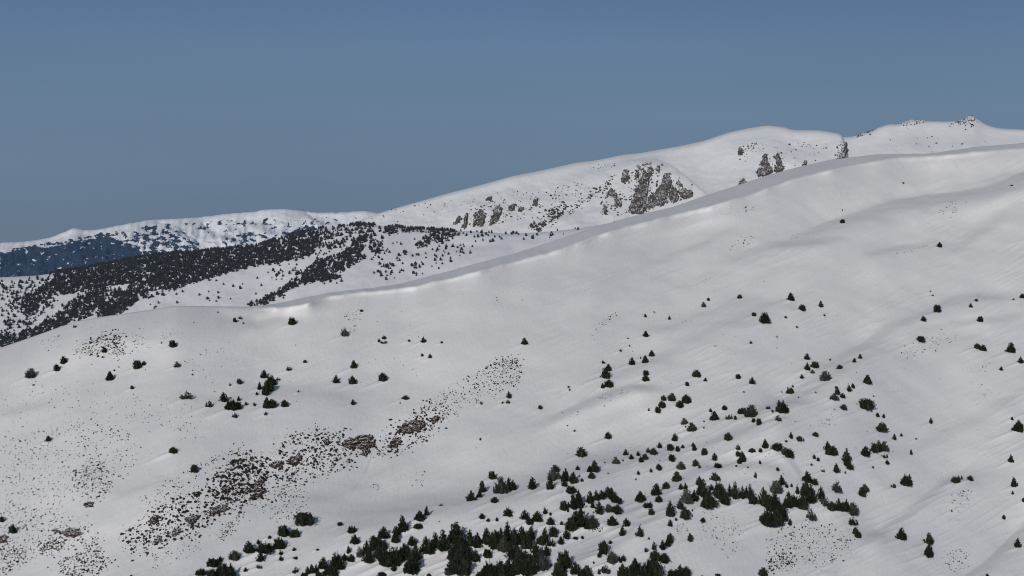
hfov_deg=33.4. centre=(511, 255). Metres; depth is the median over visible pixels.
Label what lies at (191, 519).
rock outcrop
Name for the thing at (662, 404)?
pine tree
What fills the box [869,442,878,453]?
pine tree
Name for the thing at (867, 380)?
pine tree
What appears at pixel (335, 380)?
pine tree
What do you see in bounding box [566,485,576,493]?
pine tree
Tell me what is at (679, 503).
pine tree
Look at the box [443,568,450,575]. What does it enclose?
pine tree
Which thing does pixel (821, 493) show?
pine tree
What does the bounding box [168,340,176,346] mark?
pine tree
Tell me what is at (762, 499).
pine tree
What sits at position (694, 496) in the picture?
pine tree
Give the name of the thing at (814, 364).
pine tree
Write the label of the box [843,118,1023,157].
mountain
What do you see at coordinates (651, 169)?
cliff
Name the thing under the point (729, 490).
pine tree
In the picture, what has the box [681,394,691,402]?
pine tree
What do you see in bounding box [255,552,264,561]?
pine tree
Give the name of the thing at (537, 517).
pine tree
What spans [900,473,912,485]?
pine tree
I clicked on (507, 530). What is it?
pine tree
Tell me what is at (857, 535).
dwarf pine
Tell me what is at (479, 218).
cliff
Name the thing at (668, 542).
pine tree
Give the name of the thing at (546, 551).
pine tree
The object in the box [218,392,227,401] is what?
pine tree
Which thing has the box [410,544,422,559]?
pine tree
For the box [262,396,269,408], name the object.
pine tree
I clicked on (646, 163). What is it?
cliff
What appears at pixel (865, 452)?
pine tree
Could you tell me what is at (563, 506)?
pine tree
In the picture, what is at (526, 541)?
pine tree
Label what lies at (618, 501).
pine tree
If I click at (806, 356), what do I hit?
dwarf pine
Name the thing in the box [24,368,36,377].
pine tree
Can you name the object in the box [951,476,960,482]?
pine tree
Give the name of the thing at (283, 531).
pine tree
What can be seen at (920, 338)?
pine tree
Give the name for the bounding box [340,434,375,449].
rock outcrop
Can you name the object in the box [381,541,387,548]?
pine tree
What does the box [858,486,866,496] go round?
pine tree
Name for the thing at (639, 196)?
cliff
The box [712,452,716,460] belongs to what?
pine tree
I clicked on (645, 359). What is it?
pine tree
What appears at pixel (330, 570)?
pine tree
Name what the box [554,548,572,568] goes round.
pine tree
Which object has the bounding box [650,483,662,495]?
pine tree
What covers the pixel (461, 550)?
pine tree
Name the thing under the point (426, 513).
dwarf pine
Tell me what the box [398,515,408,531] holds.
pine tree
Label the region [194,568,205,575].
pine tree
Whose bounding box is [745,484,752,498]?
pine tree
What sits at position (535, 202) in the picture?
cliff
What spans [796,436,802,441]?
dwarf pine
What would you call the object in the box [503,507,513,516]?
pine tree
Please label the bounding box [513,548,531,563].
pine tree
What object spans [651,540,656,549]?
dwarf pine
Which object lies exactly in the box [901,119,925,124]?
summit rock
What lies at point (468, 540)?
pine tree
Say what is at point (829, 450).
pine tree
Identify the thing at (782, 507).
pine tree
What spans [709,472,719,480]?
pine tree
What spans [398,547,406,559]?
pine tree
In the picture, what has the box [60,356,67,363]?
pine tree
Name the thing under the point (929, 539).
pine tree
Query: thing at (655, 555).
pine tree
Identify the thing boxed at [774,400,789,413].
pine tree
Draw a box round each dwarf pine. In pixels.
[305,566,309,573]
[424,506,429,515]
[490,496,498,502]
[520,338,527,344]
[588,471,594,478]
[604,432,611,438]
[612,457,619,463]
[641,375,649,380]
[642,453,647,459]
[648,508,654,514]
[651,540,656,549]
[654,406,660,412]
[668,454,674,461]
[681,418,687,424]
[687,533,692,541]
[692,459,698,466]
[701,448,707,454]
[714,463,721,467]
[756,418,761,425]
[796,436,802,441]
[798,304,805,310]
[803,353,810,359]
[840,404,846,409]
[853,532,860,537]
[977,316,982,321]
[979,345,986,350]
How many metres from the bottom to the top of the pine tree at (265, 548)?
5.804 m
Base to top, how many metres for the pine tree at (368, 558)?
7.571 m
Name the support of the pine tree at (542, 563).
on the hill at (870, 273)
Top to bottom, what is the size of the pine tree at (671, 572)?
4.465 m
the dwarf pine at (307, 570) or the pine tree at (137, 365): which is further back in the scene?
the pine tree at (137, 365)
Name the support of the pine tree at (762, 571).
on the hill at (870, 273)
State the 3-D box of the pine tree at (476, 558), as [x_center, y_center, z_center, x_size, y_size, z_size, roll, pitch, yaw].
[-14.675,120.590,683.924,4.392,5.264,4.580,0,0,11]
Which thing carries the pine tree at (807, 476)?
on the hill at (870, 273)
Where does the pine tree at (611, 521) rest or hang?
on the hill at (870, 273)
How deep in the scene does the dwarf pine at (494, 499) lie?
732.80 m
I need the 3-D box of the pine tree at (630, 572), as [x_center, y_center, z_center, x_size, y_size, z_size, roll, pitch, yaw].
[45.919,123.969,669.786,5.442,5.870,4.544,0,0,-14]
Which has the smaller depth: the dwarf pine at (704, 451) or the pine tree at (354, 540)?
the pine tree at (354, 540)
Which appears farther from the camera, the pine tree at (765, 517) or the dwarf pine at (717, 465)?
the dwarf pine at (717, 465)
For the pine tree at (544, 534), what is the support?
on the hill at (870, 273)
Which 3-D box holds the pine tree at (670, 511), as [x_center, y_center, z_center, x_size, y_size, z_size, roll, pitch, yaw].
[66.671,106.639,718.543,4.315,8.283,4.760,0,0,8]
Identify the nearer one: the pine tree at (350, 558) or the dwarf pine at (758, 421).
the pine tree at (350, 558)
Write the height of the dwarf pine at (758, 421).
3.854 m
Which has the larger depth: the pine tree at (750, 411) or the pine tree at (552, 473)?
the pine tree at (750, 411)
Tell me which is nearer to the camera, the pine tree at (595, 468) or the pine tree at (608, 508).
the pine tree at (608, 508)
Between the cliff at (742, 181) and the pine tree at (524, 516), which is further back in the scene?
the cliff at (742, 181)
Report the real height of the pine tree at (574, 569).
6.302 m
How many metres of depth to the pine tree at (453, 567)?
673.55 m
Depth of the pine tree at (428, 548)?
688.15 m
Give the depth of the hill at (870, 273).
871.80 m
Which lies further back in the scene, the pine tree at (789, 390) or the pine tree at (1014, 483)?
the pine tree at (789, 390)
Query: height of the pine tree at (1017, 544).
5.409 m
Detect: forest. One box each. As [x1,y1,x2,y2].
[0,217,356,276]
[0,221,578,346]
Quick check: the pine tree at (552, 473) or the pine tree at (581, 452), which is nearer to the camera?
the pine tree at (552, 473)
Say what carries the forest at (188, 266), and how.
on the hill at (360, 275)
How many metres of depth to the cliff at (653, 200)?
3453.94 m
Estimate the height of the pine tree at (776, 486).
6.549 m
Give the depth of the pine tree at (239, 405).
825.64 m
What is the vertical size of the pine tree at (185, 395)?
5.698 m
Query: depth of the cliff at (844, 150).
3618.12 m
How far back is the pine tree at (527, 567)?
673.11 m
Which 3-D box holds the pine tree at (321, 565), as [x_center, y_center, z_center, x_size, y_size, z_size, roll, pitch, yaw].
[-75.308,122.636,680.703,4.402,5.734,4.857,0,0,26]
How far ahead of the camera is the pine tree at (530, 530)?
700.98 m
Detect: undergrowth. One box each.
[40,201,1013,526]
[371,139,842,231]
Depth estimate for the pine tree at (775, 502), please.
748.19 m
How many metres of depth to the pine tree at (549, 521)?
712.41 m
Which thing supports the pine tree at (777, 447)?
on the hill at (870, 273)
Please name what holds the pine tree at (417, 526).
on the hill at (870, 273)
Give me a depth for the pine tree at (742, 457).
786.67 m
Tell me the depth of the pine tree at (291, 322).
933.51 m
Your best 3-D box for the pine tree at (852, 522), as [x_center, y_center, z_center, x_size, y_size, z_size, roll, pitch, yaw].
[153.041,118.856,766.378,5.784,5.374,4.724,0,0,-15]
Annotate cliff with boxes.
[453,216,462,224]
[461,213,467,229]
[473,209,485,226]
[489,204,501,225]
[508,204,516,210]
[532,198,537,206]
[602,204,607,214]
[605,188,621,207]
[621,169,629,182]
[628,174,649,214]
[636,161,651,167]
[646,167,653,177]
[646,172,671,208]
[669,184,679,203]
[677,188,692,198]
[738,147,743,155]
[738,178,746,184]
[756,153,772,176]
[773,152,784,172]
[838,141,848,158]
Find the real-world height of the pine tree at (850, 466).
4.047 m
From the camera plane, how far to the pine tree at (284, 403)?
831.00 m
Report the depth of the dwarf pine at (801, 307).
991.66 m
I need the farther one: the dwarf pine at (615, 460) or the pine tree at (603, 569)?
the dwarf pine at (615, 460)
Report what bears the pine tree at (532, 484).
on the hill at (870, 273)
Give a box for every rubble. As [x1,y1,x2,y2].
[0,311,971,575]
[857,115,985,146]
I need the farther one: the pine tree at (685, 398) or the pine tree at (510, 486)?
the pine tree at (685, 398)
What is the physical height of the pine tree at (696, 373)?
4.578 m
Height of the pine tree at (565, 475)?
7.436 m
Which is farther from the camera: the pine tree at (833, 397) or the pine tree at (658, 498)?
the pine tree at (833, 397)
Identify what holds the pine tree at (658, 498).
on the hill at (870, 273)
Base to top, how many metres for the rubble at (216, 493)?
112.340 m
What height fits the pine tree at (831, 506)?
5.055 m
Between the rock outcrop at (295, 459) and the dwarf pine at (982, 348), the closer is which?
the rock outcrop at (295, 459)
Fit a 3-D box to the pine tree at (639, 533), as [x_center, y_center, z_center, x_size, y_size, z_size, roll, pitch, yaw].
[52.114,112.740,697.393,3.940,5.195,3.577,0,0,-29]
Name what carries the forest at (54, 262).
on the distant mountains at (218, 235)
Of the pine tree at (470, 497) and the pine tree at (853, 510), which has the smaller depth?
the pine tree at (470, 497)
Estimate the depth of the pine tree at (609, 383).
877.69 m
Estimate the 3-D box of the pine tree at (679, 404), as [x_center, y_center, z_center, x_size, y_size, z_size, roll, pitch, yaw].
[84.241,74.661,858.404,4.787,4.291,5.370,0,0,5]
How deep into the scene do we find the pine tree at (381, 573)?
673.27 m
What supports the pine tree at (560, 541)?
on the hill at (870, 273)
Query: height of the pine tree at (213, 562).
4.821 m
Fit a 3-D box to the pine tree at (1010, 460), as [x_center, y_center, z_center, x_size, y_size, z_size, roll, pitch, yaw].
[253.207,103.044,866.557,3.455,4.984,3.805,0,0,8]
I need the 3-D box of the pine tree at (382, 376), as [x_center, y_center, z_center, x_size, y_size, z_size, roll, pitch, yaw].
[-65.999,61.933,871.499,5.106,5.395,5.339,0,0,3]
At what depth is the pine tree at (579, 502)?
727.26 m
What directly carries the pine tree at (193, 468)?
on the hill at (870, 273)
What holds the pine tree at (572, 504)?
on the hill at (870, 273)
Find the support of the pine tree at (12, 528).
on the hill at (870, 273)
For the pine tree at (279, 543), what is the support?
on the hill at (870, 273)
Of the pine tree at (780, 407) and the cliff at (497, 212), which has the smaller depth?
the pine tree at (780, 407)
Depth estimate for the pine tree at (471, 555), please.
683.84 m
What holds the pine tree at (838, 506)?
on the hill at (870, 273)
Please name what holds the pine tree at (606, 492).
on the hill at (870, 273)
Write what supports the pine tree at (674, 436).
on the hill at (870, 273)
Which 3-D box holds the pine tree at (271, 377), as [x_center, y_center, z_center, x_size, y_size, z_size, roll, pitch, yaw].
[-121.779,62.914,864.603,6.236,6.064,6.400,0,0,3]
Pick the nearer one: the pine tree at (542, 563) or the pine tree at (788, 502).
the pine tree at (542, 563)
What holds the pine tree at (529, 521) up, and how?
on the hill at (870, 273)
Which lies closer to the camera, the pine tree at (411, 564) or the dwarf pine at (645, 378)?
the pine tree at (411, 564)
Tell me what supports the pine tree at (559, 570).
on the hill at (870, 273)
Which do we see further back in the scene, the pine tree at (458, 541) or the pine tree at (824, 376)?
the pine tree at (824, 376)
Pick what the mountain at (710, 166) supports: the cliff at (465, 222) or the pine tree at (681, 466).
the cliff at (465, 222)
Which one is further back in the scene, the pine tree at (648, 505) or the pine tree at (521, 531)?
the pine tree at (648, 505)
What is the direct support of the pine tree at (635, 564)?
on the hill at (870, 273)
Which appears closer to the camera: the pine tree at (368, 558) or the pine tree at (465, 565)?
the pine tree at (465, 565)
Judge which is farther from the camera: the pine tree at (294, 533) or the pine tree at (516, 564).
the pine tree at (294, 533)
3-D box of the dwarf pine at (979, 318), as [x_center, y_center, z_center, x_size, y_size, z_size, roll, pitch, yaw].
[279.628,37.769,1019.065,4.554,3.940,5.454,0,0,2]
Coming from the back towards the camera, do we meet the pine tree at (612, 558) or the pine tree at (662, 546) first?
the pine tree at (662, 546)
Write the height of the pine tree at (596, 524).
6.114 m
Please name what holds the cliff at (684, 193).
on the mountain at (710, 166)
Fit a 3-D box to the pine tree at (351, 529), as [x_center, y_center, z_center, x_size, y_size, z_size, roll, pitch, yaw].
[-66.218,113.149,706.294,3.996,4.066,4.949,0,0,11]
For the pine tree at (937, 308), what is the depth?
1022.63 m
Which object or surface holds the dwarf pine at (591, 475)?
on the hill at (870, 273)
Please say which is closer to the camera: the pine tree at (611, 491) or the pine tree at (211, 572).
the pine tree at (211, 572)
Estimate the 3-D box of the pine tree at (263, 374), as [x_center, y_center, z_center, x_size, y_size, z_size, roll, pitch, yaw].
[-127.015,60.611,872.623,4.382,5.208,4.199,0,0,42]
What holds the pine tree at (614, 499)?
on the hill at (870, 273)
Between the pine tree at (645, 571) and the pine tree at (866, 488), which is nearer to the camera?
the pine tree at (645, 571)
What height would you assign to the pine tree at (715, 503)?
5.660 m
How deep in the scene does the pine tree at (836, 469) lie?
800.78 m
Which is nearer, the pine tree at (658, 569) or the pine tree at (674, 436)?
the pine tree at (658, 569)
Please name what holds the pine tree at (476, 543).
on the hill at (870, 273)
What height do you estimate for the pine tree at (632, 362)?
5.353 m
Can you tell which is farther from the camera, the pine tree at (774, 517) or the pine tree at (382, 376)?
the pine tree at (382, 376)
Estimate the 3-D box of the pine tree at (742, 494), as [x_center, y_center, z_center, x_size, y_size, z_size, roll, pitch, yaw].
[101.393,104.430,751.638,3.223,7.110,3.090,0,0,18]
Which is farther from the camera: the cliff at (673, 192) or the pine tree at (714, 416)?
the cliff at (673, 192)
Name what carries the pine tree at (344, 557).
on the hill at (870, 273)
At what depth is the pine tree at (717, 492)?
745.79 m
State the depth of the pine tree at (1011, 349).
983.85 m
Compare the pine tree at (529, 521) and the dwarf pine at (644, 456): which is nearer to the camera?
the pine tree at (529, 521)
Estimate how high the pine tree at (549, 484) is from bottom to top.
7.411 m
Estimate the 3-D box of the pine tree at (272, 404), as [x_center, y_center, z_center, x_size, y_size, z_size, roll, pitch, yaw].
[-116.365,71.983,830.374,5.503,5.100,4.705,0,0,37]
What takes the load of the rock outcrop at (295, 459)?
on the hill at (870, 273)
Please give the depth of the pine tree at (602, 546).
682.34 m
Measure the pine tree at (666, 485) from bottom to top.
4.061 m
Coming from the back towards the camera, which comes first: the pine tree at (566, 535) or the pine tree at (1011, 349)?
the pine tree at (1011, 349)
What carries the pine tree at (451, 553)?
on the hill at (870, 273)
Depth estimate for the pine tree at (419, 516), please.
714.65 m
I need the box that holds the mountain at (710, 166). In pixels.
[345,126,848,233]
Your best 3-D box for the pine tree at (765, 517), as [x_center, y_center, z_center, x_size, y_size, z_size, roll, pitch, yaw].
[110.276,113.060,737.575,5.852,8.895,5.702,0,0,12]
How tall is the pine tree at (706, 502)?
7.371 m
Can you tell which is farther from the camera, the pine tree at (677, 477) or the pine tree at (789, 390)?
the pine tree at (789, 390)
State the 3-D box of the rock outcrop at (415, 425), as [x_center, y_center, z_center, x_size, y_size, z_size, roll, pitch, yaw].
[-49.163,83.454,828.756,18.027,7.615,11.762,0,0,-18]
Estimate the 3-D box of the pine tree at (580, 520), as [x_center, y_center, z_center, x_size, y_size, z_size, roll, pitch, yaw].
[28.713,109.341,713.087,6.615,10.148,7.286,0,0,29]
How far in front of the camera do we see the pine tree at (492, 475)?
777.05 m
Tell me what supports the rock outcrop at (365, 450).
on the hill at (870, 273)
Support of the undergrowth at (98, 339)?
on the hill at (870, 273)
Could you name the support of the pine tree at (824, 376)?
on the hill at (870, 273)
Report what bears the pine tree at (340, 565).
on the hill at (870, 273)
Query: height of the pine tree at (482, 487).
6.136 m
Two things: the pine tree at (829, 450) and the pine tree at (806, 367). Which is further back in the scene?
the pine tree at (806, 367)
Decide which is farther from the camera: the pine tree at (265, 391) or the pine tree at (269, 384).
the pine tree at (269, 384)
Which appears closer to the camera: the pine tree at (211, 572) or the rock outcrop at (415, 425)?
the pine tree at (211, 572)
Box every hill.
[0,143,1023,575]
[0,224,603,347]
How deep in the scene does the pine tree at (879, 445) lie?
837.14 m
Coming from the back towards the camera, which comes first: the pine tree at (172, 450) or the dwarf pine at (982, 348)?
the dwarf pine at (982, 348)
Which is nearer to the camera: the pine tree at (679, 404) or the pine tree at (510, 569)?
the pine tree at (510, 569)
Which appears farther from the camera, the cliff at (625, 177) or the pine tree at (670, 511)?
the cliff at (625, 177)
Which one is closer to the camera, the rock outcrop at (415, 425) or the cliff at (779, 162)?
the rock outcrop at (415, 425)
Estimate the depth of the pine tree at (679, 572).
679.27 m
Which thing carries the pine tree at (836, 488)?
on the hill at (870, 273)
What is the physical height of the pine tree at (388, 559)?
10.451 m
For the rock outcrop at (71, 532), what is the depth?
722.63 m
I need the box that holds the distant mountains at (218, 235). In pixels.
[0,209,377,274]
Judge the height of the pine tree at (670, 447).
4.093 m
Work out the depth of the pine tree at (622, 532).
700.36 m
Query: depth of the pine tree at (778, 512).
740.41 m
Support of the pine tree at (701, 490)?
on the hill at (870, 273)
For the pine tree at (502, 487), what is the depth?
748.40 m
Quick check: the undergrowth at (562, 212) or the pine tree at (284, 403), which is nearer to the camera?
the pine tree at (284, 403)
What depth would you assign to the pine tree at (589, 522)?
711.15 m
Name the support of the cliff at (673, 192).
on the mountain at (710, 166)
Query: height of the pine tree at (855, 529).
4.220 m
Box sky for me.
[0,0,1023,242]
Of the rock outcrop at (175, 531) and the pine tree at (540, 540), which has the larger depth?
the rock outcrop at (175, 531)
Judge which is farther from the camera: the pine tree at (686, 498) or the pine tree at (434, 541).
the pine tree at (686, 498)
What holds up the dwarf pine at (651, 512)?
on the hill at (870, 273)
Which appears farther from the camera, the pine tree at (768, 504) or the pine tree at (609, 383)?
the pine tree at (609, 383)
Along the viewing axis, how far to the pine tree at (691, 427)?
832.48 m
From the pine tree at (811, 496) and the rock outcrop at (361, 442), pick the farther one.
the rock outcrop at (361, 442)
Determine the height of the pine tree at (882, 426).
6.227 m
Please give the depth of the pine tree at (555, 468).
778.86 m
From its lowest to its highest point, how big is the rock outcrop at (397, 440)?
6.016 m
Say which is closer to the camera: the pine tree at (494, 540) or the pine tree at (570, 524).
the pine tree at (494, 540)
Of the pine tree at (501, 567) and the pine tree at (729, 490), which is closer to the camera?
the pine tree at (501, 567)
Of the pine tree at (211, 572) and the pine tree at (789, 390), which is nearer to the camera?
the pine tree at (211, 572)
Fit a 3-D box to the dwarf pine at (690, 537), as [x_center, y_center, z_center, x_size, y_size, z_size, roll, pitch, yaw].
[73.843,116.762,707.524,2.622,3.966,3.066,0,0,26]
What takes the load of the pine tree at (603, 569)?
on the hill at (870, 273)
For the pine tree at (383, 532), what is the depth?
699.38 m
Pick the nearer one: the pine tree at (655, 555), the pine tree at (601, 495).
the pine tree at (655, 555)
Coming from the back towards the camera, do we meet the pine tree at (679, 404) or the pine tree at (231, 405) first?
the pine tree at (679, 404)
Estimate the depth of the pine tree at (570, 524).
708.54 m
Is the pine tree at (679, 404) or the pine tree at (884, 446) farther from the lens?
the pine tree at (679, 404)
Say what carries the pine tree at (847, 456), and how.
on the hill at (870, 273)
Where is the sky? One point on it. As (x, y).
(113, 113)
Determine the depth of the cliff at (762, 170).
3594.26 m
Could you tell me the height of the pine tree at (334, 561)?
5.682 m
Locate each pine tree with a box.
[7,524,17,533]
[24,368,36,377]
[53,364,60,370]
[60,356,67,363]
[105,371,113,380]
[132,359,141,368]
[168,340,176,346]
[168,446,177,453]
[179,389,192,398]
[190,464,198,472]
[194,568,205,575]
[205,569,216,575]
[206,558,221,567]
[215,560,227,575]
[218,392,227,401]
[224,397,237,410]
[226,563,235,575]
[228,550,240,560]
[236,401,241,409]
[242,540,254,553]
[255,541,273,553]
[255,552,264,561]
[260,370,267,377]
[262,386,268,395]
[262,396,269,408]
[263,379,274,390]
[267,374,276,384]
[269,399,278,407]
[273,536,286,548]
[277,525,289,536]
[280,399,288,406]
[288,317,295,324]
[289,526,300,537]
[293,511,315,525]
[310,563,314,572]
[318,557,327,568]
[321,564,338,575]
[330,554,337,565]
[331,375,339,382]
[335,559,345,569]
[340,328,348,336]
[342,553,347,560]
[347,524,356,533]
[347,554,354,561]
[348,376,356,384]
[350,360,356,367]
[350,534,360,543]
[356,545,363,557]
[361,547,373,563]
[362,540,370,554]
[368,535,382,550]
[373,546,380,558]
[376,572,385,575]
[377,526,390,538]
[377,542,403,567]
[378,373,387,380]
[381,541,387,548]
[391,526,400,534]
[391,530,400,542]
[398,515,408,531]
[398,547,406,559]
[402,543,410,557]
[403,551,420,574]
[407,536,417,545]
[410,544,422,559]
[413,522,422,528]
[414,510,425,521]
[422,541,434,553]
[430,533,438,547]
[437,529,453,551]
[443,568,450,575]
[444,556,461,575]
[446,545,455,560]
[447,521,465,543]
[452,537,466,548]
[453,543,470,561]
[456,556,472,575]
[464,528,473,546]
[465,490,476,500]
[467,545,473,558]
[471,550,479,562]
[472,532,482,548]
[476,490,481,497]
[478,481,486,492]
[480,559,497,575]
[481,527,490,544]
[483,549,491,557]
[486,529,499,549]
[487,471,495,479]
[492,561,507,575]
[493,476,509,493]
[497,535,508,552]
[498,527,505,542]
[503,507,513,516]
[503,520,512,542]
[503,539,515,559]
[505,557,515,575]
[507,478,512,490]
[509,530,520,544]
[511,559,521,574]
[512,480,516,489]
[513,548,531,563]
[517,526,524,542]
[518,558,538,575]
[519,509,528,519]
[519,531,532,548]
[525,517,533,524]
[527,477,537,489]
[528,526,535,539]
[528,542,541,560]
[533,511,542,521]
[535,551,549,570]
[536,536,545,544]
[541,527,547,542]
[543,545,550,555]
[545,538,554,546]
[546,469,557,480]
[546,476,553,489]
[546,517,554,524]
[548,526,558,537]
[551,465,559,471]
[551,560,566,575]
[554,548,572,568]
[557,536,564,544]
[559,500,568,510]
[561,468,569,481]
[561,479,567,486]
[562,529,569,538]
[563,515,578,531]
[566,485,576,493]
[567,491,576,509]
[568,471,578,483]
[570,561,580,574]
[574,490,584,509]
[575,447,586,456]
[575,505,586,527]
[577,567,584,575]
[583,565,592,575]
[584,514,594,529]
[585,491,594,503]
[587,459,599,472]
[589,514,598,527]
[592,490,599,500]
[593,501,603,514]
[597,540,608,554]
[598,490,605,498]
[600,367,610,378]
[600,566,610,573]
[604,379,613,387]
[604,485,611,497]
[605,504,613,512]
[606,516,618,525]
[606,551,617,563]
[608,487,613,499]
[610,493,619,502]
[613,504,621,514]
[616,496,621,503]
[617,563,627,575]
[619,526,625,535]
[622,518,629,526]
[625,564,634,575]
[628,357,634,364]
[630,557,641,575]
[634,490,646,502]
[635,525,642,536]
[639,562,651,575]
[642,356,648,362]
[642,501,651,507]
[647,558,654,573]
[649,447,657,454]
[649,550,660,560]
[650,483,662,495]
[651,560,663,575]
[654,494,662,502]
[658,401,665,407]
[659,540,666,549]
[659,553,669,562]
[662,482,669,488]
[665,443,674,450]
[665,537,670,546]
[666,501,674,516]
[666,569,676,575]
[667,393,675,400]
[667,533,672,542]
[671,433,677,440]
[671,471,683,481]
[674,498,682,509]
[675,400,683,407]
[676,461,685,469]
[676,564,686,575]
[679,506,690,519]
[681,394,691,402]
[681,489,692,503]
[683,566,690,575]
[686,422,697,431]
[691,490,698,501]
[692,369,700,376]
[695,476,701,484]
[696,478,711,496]
[700,493,712,508]
[709,411,719,419]
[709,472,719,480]
[711,495,718,508]
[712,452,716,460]
[712,481,725,494]
[713,488,722,498]
[718,491,730,504]
[724,432,732,440]
[727,483,731,496]
[730,482,739,499]
[737,406,744,413]
[739,451,745,461]
[740,485,745,498]
[743,404,757,416]
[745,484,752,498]
[747,492,758,504]
[749,377,755,383]
[758,486,766,506]
[758,567,767,575]
[759,312,770,322]
[760,507,772,526]
[761,439,768,448]
[765,494,772,511]
[766,506,780,526]
[769,480,783,492]
[770,442,783,450]
[770,489,780,511]
[772,506,784,526]
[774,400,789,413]
[777,475,786,484]
[779,502,787,520]
[783,490,795,509]
[784,448,793,457]
[785,387,793,393]
[786,292,794,300]
[791,495,799,506]
[797,493,808,509]
[800,479,808,496]
[801,470,812,482]
[804,362,810,370]
[805,484,819,502]
[806,509,816,520]
[810,361,818,367]
[811,479,817,484]
[817,486,824,499]
[819,371,831,380]
[820,496,828,506]
[825,445,834,454]
[827,501,836,510]
[829,393,838,399]
[831,445,838,455]
[831,482,841,492]
[833,464,839,472]
[835,498,841,510]
[840,448,851,462]
[841,501,847,511]
[846,462,853,469]
[848,502,858,515]
[848,518,857,524]
[852,527,858,534]
[856,398,875,409]
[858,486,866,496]
[861,445,870,456]
[862,374,872,383]
[862,484,869,491]
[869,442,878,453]
[876,421,888,431]
[876,440,881,452]
[881,441,888,450]
[894,527,906,539]
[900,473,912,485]
[916,336,925,341]
[923,532,933,544]
[924,542,933,557]
[933,305,941,312]
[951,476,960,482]
[1004,342,1015,352]
[1007,454,1013,462]
[1011,420,1023,431]
[1011,476,1017,487]
[1014,537,1021,547]
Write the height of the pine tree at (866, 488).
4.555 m
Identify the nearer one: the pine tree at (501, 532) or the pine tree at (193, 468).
the pine tree at (501, 532)
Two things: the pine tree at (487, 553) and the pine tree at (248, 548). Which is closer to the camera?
the pine tree at (487, 553)
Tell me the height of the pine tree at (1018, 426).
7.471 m
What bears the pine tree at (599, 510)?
on the hill at (870, 273)
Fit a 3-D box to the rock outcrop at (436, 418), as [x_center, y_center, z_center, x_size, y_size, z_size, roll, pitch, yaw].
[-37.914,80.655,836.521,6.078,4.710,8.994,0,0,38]
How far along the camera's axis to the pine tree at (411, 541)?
695.59 m
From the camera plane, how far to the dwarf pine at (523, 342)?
917.24 m
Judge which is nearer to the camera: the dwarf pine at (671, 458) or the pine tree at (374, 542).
the pine tree at (374, 542)
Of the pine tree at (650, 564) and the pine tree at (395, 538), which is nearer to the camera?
the pine tree at (650, 564)
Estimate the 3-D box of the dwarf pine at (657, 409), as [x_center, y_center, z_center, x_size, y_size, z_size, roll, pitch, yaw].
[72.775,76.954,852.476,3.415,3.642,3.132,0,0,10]
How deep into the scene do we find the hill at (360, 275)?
2329.93 m
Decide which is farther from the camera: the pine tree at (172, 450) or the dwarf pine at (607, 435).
the dwarf pine at (607, 435)
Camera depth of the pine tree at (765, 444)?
798.46 m
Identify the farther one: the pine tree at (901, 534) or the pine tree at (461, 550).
the pine tree at (901, 534)
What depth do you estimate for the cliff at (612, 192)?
3492.92 m
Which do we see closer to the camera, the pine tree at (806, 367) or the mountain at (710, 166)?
the pine tree at (806, 367)
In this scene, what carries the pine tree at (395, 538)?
on the hill at (870, 273)
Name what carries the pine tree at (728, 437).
on the hill at (870, 273)
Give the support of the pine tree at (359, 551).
on the hill at (870, 273)
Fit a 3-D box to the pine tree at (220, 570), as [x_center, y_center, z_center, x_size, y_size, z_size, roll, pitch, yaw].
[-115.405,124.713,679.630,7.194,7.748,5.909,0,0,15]
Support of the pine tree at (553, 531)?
on the hill at (870, 273)
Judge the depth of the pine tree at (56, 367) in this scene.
892.47 m
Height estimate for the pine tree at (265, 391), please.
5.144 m
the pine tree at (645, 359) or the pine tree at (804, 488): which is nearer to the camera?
the pine tree at (804, 488)
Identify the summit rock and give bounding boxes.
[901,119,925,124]
[964,116,974,122]
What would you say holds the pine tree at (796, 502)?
on the hill at (870, 273)
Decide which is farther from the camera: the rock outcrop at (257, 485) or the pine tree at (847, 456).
the pine tree at (847, 456)
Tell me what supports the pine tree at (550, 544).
on the hill at (870, 273)
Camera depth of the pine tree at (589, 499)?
732.91 m
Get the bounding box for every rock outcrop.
[0,535,8,542]
[59,527,83,537]
[83,501,93,507]
[147,514,158,524]
[155,535,162,543]
[172,527,180,536]
[184,514,199,523]
[208,504,227,516]
[221,485,230,492]
[253,476,264,498]
[268,460,283,468]
[289,453,302,466]
[323,438,330,447]
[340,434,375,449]
[359,447,370,457]
[389,436,402,448]
[395,419,425,433]
[429,415,440,422]
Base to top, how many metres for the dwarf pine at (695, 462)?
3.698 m
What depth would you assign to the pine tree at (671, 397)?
863.09 m
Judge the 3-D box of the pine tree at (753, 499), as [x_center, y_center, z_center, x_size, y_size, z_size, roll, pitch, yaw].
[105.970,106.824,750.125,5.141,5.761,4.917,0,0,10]
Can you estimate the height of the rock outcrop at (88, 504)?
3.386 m
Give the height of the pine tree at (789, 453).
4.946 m
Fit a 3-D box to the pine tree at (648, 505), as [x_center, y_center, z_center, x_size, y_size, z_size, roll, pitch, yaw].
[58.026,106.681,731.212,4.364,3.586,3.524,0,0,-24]
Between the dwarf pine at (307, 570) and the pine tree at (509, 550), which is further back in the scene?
the pine tree at (509, 550)
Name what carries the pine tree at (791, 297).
on the hill at (870, 273)
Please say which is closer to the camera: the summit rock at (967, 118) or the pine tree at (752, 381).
the pine tree at (752, 381)
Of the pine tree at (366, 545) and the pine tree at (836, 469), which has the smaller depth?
the pine tree at (366, 545)
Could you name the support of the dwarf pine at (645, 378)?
on the hill at (870, 273)
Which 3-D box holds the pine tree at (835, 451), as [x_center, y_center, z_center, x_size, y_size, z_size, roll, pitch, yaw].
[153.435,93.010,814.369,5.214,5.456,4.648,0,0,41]
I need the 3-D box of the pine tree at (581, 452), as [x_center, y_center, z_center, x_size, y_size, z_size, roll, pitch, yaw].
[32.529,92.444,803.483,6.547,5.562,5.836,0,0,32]

